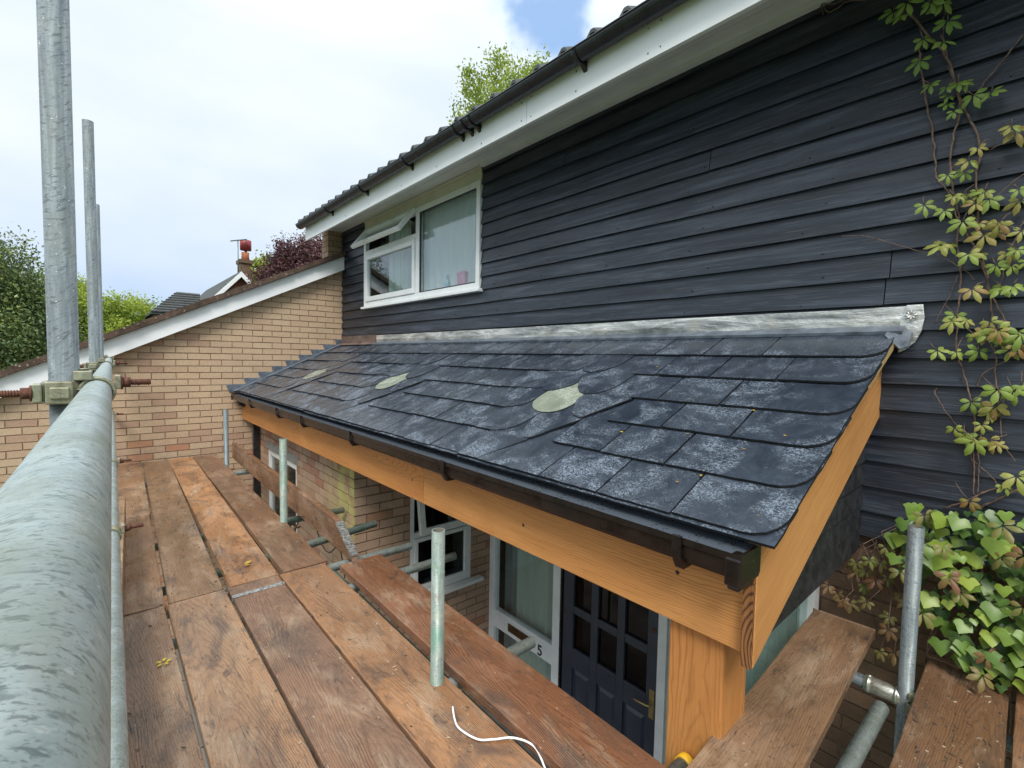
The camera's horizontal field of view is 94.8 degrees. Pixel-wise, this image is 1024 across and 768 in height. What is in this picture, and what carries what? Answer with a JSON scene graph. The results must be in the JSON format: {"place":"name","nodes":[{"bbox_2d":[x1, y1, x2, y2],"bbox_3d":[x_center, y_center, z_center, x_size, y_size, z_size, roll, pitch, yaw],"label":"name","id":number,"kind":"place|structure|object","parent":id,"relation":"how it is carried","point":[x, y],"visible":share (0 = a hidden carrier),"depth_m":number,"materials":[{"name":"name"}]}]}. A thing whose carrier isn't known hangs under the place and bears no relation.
{"place":"outdoors","nodes":[
{"label":"outdoors","id":0,"kind":"place"},
{"bbox_2d":[0,0,644,313],"label":"sky","id":1,"kind":"structure","parent":0,"point":[217,123],"materials":[{"name":"white"}]},
{"bbox_2d":[176,634,503,651],"bbox_3d":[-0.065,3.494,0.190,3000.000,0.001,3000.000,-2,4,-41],"label":"ground","id":2,"kind":"structure","parent":0,"point":[500,639],"depth_m":5.85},
{"bbox_2d":[0,221,106,369],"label":"conifer tree","id":3,"kind":"object","parent":2,"relation":"on","point":[23,333],"visible":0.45,"depth_m":9.05,"materials":[{"name":"green plant"}]},
{"bbox_2d":[39,263,113,340],"bbox_3d":[-20.515,-1.796,21.642,3.988,7.517,5.749,-2,4,-41],"label":"broadleaf tree","id":4,"kind":"object","parent":2,"relation":"on","point":[82,294],"visible":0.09,"depth_m":21.25,"materials":[{"name":"green plant"}]},
{"bbox_2d":[78,287,162,335],"bbox_3d":[-19.139,-1.408,23.400,4.483,6.585,5.773,-2,4,-41],"label":"broadleaf tree","id":5,"kind":"object","parent":2,"relation":"on","point":[123,313],"visible":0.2,"depth_m":22.02,"materials":[{"name":"green plant"}]},
{"bbox_2d":[0,251,345,651],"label":"brick house","id":6,"kind":"structure","parent":2,"relation":"on","point":[190,361],"depth_m":5.50,"materials":[{"name":"brick"}]},
{"bbox_2d":[141,239,253,320],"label":"distant house","id":7,"kind":"structure","parent":2,"relation":"on","point":[177,300],"depth_m":22.25,"materials":[{"name":"grey brick"}]},
{"bbox_2d":[250,248,271,281],"bbox_3d":[-12.289,-2.411,23.667,2.135,8.824,2.945,-2,4,-41],"label":"broadleaf tree","id":8,"kind":"object","parent":2,"relation":"on","point":[256,259],"visible":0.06,"depth_m":22.91,"materials":[{"name":"green plant"}]},
{"bbox_2d":[246,229,322,282],"bbox_3d":[-8.997,-2.406,21.337,5.824,9.165,5.127,-2,4,-41],"label":"copper beech","id":9,"kind":"object","parent":2,"relation":"on","point":[290,256],"visible":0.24,"depth_m":19.67,"materials":[{"name":"purple plant"}]},
{"bbox_2d":[446,41,550,124],"bbox_3d":[-0.057,-4.515,16.530,4.195,14.254,5.392,-2,4,-41],"label":"broadleaf tree","id":10,"kind":"object","parent":2,"relation":"on","point":[489,87],"visible":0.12,"depth_m":15.44,"materials":[{"name":"green plant"}]},
{"bbox_2d":[259,0,1023,767],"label":"clad house","id":11,"kind":"structure","parent":2,"relation":"on","point":[675,158],"depth_m":2.58,"materials":[{"name":"black-stained timber boards"},{"name":"brown brick"},{"name":"grey tile"}]},
{"bbox_2d":[268,449,296,532],"bbox_3d":[-2.543,1.305,5.259,0.050,1.010,1.090,-2,4,-41],"label":"window","id":12,"kind":"structure","parent":11,"relation":"in","point":[271,454],"depth_m":5.60,"materials":[{"name":"white plastic"}]},
{"bbox_2d":[350,166,482,309],"bbox_3d":[-1.145,-1.439,5.020,0.256,1.105,2.475,-2,4,-41],"label":"window","id":13,"kind":"structure","parent":11,"relation":"in","point":[468,182],"depth_m":4.97,"materials":[{"name":"white plastic"}]},
{"bbox_2d":[409,497,483,594],"bbox_3d":[-0.587,1.335,4.309,0.790,1.155,0.170,-2,4,-41],"label":"window","id":14,"kind":"structure","parent":11,"relation":"in","point":[424,533],"depth_m":4.28,"materials":[{"name":"white plastic"}]},
{"bbox_2d":[444,275,449,286],"bbox_3d":[-0.644,-0.998,4.675,0.055,0.170,0.055,-2,4,-41],"label":"bottle","id":15,"kind":"object","parent":11,"relation":"on","point":[447,283],"visible":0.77,"depth_m":4.66,"materials":[{"name":"blue glass"}]},
{"bbox_2d":[456,271,467,284],"bbox_3d":[-0.479,-0.985,4.488,0.033,0.170,0.138,-2,4,-41],"label":"gift box","id":16,"kind":"object","parent":11,"relation":"on","point":[461,277],"visible":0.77,"depth_m":4.46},
{"bbox_2d":[561,570,658,756],"bbox_3d":[0.717,2.214,3.654,0.105,2.090,0.898,-2,4,-41],"label":"front door","id":17,"kind":"structure","parent":11,"relation":"in","point":[610,640],"depth_m":3.63,"materials":[{"name":"blue paint"}]},
{"bbox_2d":[819,525,929,666],"bbox_3d":[1.566,0.884,2.030,0.170,0.626,0.392,-2,4,-41],"label":"creeper shoot","id":18,"kind":"object","parent":11,"relation":"hanging from","point":[854,570],"visible":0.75,"depth_m":2.02,"materials":[{"name":"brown plant"}]},
{"bbox_2d":[821,0,1023,512],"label":"climbing plant","id":19,"kind":"object","parent":11,"relation":"attached to","point":[1007,335],"visible":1,"depth_m":1.80,"materials":[{"name":"green plant"}]},
{"bbox_2d":[884,502,1023,767],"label":"ivy bush","id":20,"kind":"object","parent":11,"relation":"attached to","point":[994,539],"visible":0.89,"depth_m":1.74,"materials":[{"name":"green plant"}]},
{"bbox_2d":[176,630,548,767],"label":"path","id":21,"kind":"structure","parent":0,"point":[528,750],"depth_m":4.44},
{"bbox_2d":[36,0,79,426],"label":"scaffold tube","id":22,"kind":"object","parent":21,"relation":"on","point":[56,137],"depth_m":0.95,"materials":[{"name":"grey metal"}]},
{"bbox_2d":[82,119,99,373],"bbox_3d":[-2.341,0.943,2.675,0.048,4.740,0.048,-2,4,-41],"label":"scaffold tube","id":23,"kind":"object","parent":21,"relation":"on","point":[91,236],"visible":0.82,"depth_m":2.57,"materials":[{"name":"grey metal"}]},
{"bbox_2d":[0,357,111,767],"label":"scaffold tube","id":24,"kind":"object","parent":23,"relation":"attached to","point":[55,586],"visible":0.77,"depth_m":0.13,"materials":[{"name":"grey metal"}]},
{"bbox_2d":[0,368,150,404],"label":"scaffold coupler","id":25,"kind":"object","parent":24,"relation":"attached to","point":[47,392],"visible":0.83,"depth_m":0.95,"materials":[{"name":"metal"}]},
{"bbox_2d":[80,357,126,370],"bbox_3d":[-2.302,-0.108,2.626,0.241,0.080,0.077,-2,4,-41],"label":"scaffold coupler","id":26,"kind":"object","parent":24,"relation":"attached to","point":[93,366],"visible":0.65,"depth_m":2.60,"materials":[{"name":"metal"}]},
{"bbox_2d":[102,355,120,360],"bbox_3d":[-4.016,-0.249,4.642,0.241,0.080,0.077,-2,4,-41],"label":"scaffold coupler","id":27,"kind":"object","parent":24,"relation":"attached to","point":[105,356],"visible":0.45,"depth_m":4.67,"materials":[{"name":"metal"}]},
{"bbox_2d":[111,410,128,767],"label":"scaffold tube","id":28,"kind":"object","parent":23,"relation":"attached to","point":[119,744],"visible":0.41,"depth_m":0.99,"materials":[{"name":"grey metal"}]},
{"bbox_2d":[112,458,131,467],"bbox_3d":[-2.306,0.455,2.662,0.241,0.080,0.077,-2,4,-41],"label":"scaffold coupler","id":29,"kind":"object","parent":28,"relation":"attached to","point":[120,460],"visible":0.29,"depth_m":2.71,"materials":[{"name":"metal"}]},
{"bbox_2d":[111,523,142,539],"bbox_3d":[-1.433,0.527,1.635,0.241,0.080,0.077,-2,4,-41],"label":"scaffold coupler","id":30,"kind":"object","parent":28,"relation":"attached to","point":[124,528],"visible":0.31,"depth_m":1.68,"materials":[{"name":"metal"}]},
{"bbox_2d":[96,204,103,356],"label":"scaffold tube","id":31,"kind":"object","parent":21,"relation":"on","point":[100,280],"visible":0.32,"depth_m":4.58,"materials":[{"name":"grey metal"}]},
{"bbox_2d":[223,409,228,591],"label":"scaffold tube","id":32,"kind":"object","parent":21,"relation":"on","point":[226,435],"visible":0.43,"depth_m":5.07,"materials":[{"name":"grey metal"}]},
{"bbox_2d":[279,438,288,709],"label":"scaffold tube","id":33,"kind":"object","parent":21,"relation":"on","point":[283,473],"visible":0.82,"depth_m":3.34,"materials":[{"name":"grey metal"}]},
{"bbox_2d":[334,571,542,766],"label":"scaffold tube","id":34,"kind":"object","parent":33,"relation":"attached to","point":[370,604],"depth_m":2.06,"materials":[{"name":"grey metal"}]},
{"bbox_2d":[145,470,249,486],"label":"scaffold tube","id":35,"kind":"object","parent":34,"relation":"attached to","point":[243,472],"depth_m":4.96,"materials":[{"name":"grey metal"}]},
{"bbox_2d":[117,462,150,518],"bbox_3d":[-3.443,0.930,4.213,0.260,0.046,2.081,-2,4,-40],"label":"scaffold board","id":36,"kind":"object","parent":35,"relation":"on","point":[136,497],"visible":0.49,"depth_m":4.12,"materials":[{"name":"brown wood"}]},
{"bbox_2d":[155,507,344,550],"bbox_3d":[-1.856,1.038,3.410,1.271,0.048,0.048,-2,4,-39],"label":"scaffold tube","id":37,"kind":"object","parent":34,"relation":"on","point":[295,519],"visible":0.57,"depth_m":3.57,"materials":[{"name":"grey metal"}]},
{"bbox_2d":[143,460,223,604],"bbox_3d":[-2.734,0.968,3.750,0.234,0.045,3.716,-2,4,-40],"label":"scaffold board","id":38,"kind":"object","parent":37,"relation":"on","point":[190,578],"visible":0.9,"depth_m":2.99,"materials":[{"name":"brown wood"}]},
{"bbox_2d":[162,520,376,595],"bbox_3d":[-1.441,1.056,2.923,1.256,0.048,0.048,-9,9,-39],"label":"scaffold tube","id":39,"kind":"object","parent":34,"relation":"on","point":[351,531],"visible":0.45,"depth_m":3.09,"materials":[{"name":"grey metal"}]},
{"bbox_2d":[232,442,357,560],"bbox_3d":[-2.053,0.852,4.072,0.036,0.180,3.519,-2,4,-41],"label":"toe board","id":40,"kind":"object","parent":39,"relation":"on","point":[320,518],"visible":0.82,"depth_m":3.51,"materials":[{"name":"brown wood"}]},
{"bbox_2d":[296,516,344,577],"bbox_3d":[-1.339,1.130,3.311,0.532,0.337,0.046,3,4,31],"label":"cable","id":41,"kind":"object","parent":40,"relation":"hanging from","point":[322,545],"visible":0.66,"depth_m":3.27,"materials":[{"name":"black plastic"}]},
{"bbox_2d":[335,521,357,556],"bbox_3d":[-0.999,0.931,2.841,0.046,0.141,0.234,-2,4,-41],"label":"metal strip","id":42,"kind":"object","parent":40,"relation":"on","point":[347,540],"visible":1,"depth_m":2.83,"materials":[{"name":"metal"}]},
{"bbox_2d":[166,542,411,618],"bbox_3d":[-1.214,1.089,2.643,1.421,0.049,0.050,-2,5,-40],"label":"scaffold tube","id":43,"kind":"object","parent":34,"relation":"on","point":[386,552],"visible":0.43,"depth_m":2.95,"materials":[{"name":"grey metal"}]},
{"bbox_2d":[124,514,165,616],"bbox_3d":[-2.256,1.028,2.780,0.248,0.046,1.625,-2,4,-40],"label":"scaffold board","id":44,"kind":"object","parent":43,"relation":"on","point":[142,586],"visible":0.49,"depth_m":2.58,"materials":[{"name":"brown wood"}]},
{"bbox_2d":[118,496,125,624],"bbox_3d":[-1.189,0.993,1.399,0.040,0.222,4.765,-1,4,-39],"label":"toe board","id":45,"kind":"object","parent":44,"relation":"on","point":[122,508],"visible":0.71,"depth_m":2.50,"materials":[{"name":"brown wood"}]},
{"bbox_2d":[168,457,279,587],"bbox_3d":[-2.553,0.962,3.909,0.240,0.047,3.715,-2,4,-40],"label":"scaffold board","id":46,"kind":"object","parent":43,"relation":"on","point":[216,522],"visible":0.81,"depth_m":3.19,"materials":[{"name":"brown wood"}]},
{"bbox_2d":[121,466,1001,767],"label":"grit","id":47,"kind":"object","parent":46,"relation":"on","point":[511,750],"visible":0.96,"depth_m":1.61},
{"bbox_2d":[193,454,327,573],"bbox_3d":[-2.370,0.954,4.069,0.239,0.047,3.714,-2,4,-40],"label":"scaffold board","id":48,"kind":"object","parent":43,"relation":"on","point":[276,539],"visible":0.81,"depth_m":3.35,"materials":[{"name":"brown wood"}]},
{"bbox_2d":[172,552,456,649],"bbox_3d":[-0.957,1.104,2.457,1.560,0.049,0.049,-2,5,-40],"label":"scaffold tube","id":49,"kind":"object","parent":34,"relation":"attached to","point":[422,565],"visible":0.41,"depth_m":2.77,"materials":[{"name":"grey metal"}]},
{"bbox_2d":[124,606,205,767],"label":"scaffold board","id":50,"kind":"object","parent":49,"relation":"on","point":[158,708],"visible":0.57,"depth_m":1.62,"materials":[{"name":"brown wood"}]},
{"bbox_2d":[156,658,171,666],"bbox_3d":[-1.344,1.071,1.816,0.051,0.006,0.054,-2,4,-41],"label":"fallen leaf","id":51,"kind":"object","parent":50,"relation":"on","point":[163,659],"visible":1,"depth_m":1.81,"materials":[{"name":"yellow plant"}]},
{"bbox_2d":[228,575,429,767],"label":"scaffold board","id":52,"kind":"object","parent":49,"relation":"on","point":[338,726],"visible":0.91,"depth_m":1.70,"materials":[{"name":"wood"}]},
{"bbox_2d":[280,562,542,767],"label":"scaffold board","id":53,"kind":"object","parent":49,"relation":"on","point":[406,693],"visible":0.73,"depth_m":1.73,"materials":[{"name":"brown wood"}]},
{"bbox_2d":[452,706,545,767],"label":"cable","id":54,"kind":"object","parent":53,"relation":"on","point":[493,739],"visible":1,"depth_m":1.48,"materials":[{"name":"white plastic"}]},
{"bbox_2d":[310,636,535,764],"bbox_3d":[-0.411,1.157,1.645,1.305,0.049,0.049,-3,5,-40],"label":"scaffold tube","id":55,"kind":"object","parent":34,"relation":"on","point":[525,645],"visible":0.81,"depth_m":2.00,"materials":[{"name":"grey metal"}]},
{"bbox_2d":[340,554,666,767],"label":"scaffold board","id":56,"kind":"object","parent":34,"relation":"on","point":[556,726],"visible":0.89,"depth_m":1.70,"materials":[{"name":"brown wood"}]},
{"bbox_2d":[667,752,692,767],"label":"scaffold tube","id":57,"kind":"object","parent":34,"relation":"on","point":[683,759],"visible":0.84,"depth_m":1.44,"materials":[{"name":"yellow plastic"}]},
{"bbox_2d":[167,589,317,767],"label":"scaffold board","id":58,"kind":"object","parent":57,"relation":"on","point":[226,673],"visible":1,"depth_m":1.66,"materials":[{"name":"brown wood"}]},
{"bbox_2d":[430,528,444,686],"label":"scaffold tube","id":59,"kind":"object","parent":21,"relation":"on","point":[437,605],"visible":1,"depth_m":1.71,"materials":[{"name":"grey metal"}]},
{"bbox_2d":[226,304,924,767],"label":"porch","id":60,"kind":"object","parent":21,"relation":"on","point":[590,452],"visible":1,"depth_m":1.95,"materials":[{"name":"black stone"}]},
{"bbox_2d":[892,524,924,758],"bbox_3d":[1.453,1.976,1.801,0.048,2.914,0.048,-2,4,-41],"label":"scaffold tube","id":61,"kind":"object","parent":21,"relation":"on","point":[910,607],"visible":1,"depth_m":1.73,"materials":[{"name":"grey metal"}]},
{"bbox_2d":[851,672,1012,752],"bbox_3d":[1.554,1.185,1.667,0.049,0.048,0.920,-2,4,-42],"label":"scaffold tube","id":62,"kind":"object","parent":61,"relation":"attached to","point":[857,680],"depth_m":1.84,"materials":[{"name":"grey metal"}]},
{"bbox_2d":[687,608,875,767],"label":"scaffold board","id":63,"kind":"object","parent":62,"relation":"on","point":[795,695],"visible":0.93,"depth_m":1.57,"materials":[{"name":"brown wood"}]},
{"bbox_2d":[862,674,899,704],"bbox_3d":[1.428,1.175,1.809,0.068,0.066,0.120,-2,4,-41],"label":"tube sleeve","id":64,"kind":"object","parent":62,"relation":"attached to","point":[879,688],"visible":0.87,"depth_m":1.80,"materials":[{"name":"silver metal"}]},
{"bbox_2d":[905,689,916,715],"bbox_3d":[1.482,1.173,1.707,0.241,0.080,0.077,-2,4,-41],"label":"scaffold coupler","id":65,"kind":"object","parent":62,"relation":"attached to","point":[908,703],"visible":0.17,"depth_m":1.72,"materials":[{"name":"metal"}]},
{"bbox_2d":[836,700,888,767],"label":"scaffold tube","id":66,"kind":"object","parent":65,"relation":"attached to","point":[856,752],"visible":1,"depth_m":1.55,"materials":[{"name":"grey metal"}]},
{"bbox_2d":[889,655,1011,767],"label":"scaffold board","id":67,"kind":"object","parent":62,"relation":"on","point":[934,690],"visible":0.96,"depth_m":1.56,"materials":[{"name":"brown wood"}]},
{"bbox_2d":[1011,685,1023,767],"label":"scaffold board","id":68,"kind":"object","parent":62,"relation":"on","point":[1017,760],"visible":0.84,"depth_m":1.52,"materials":[{"name":"brown wood"}]}
]}

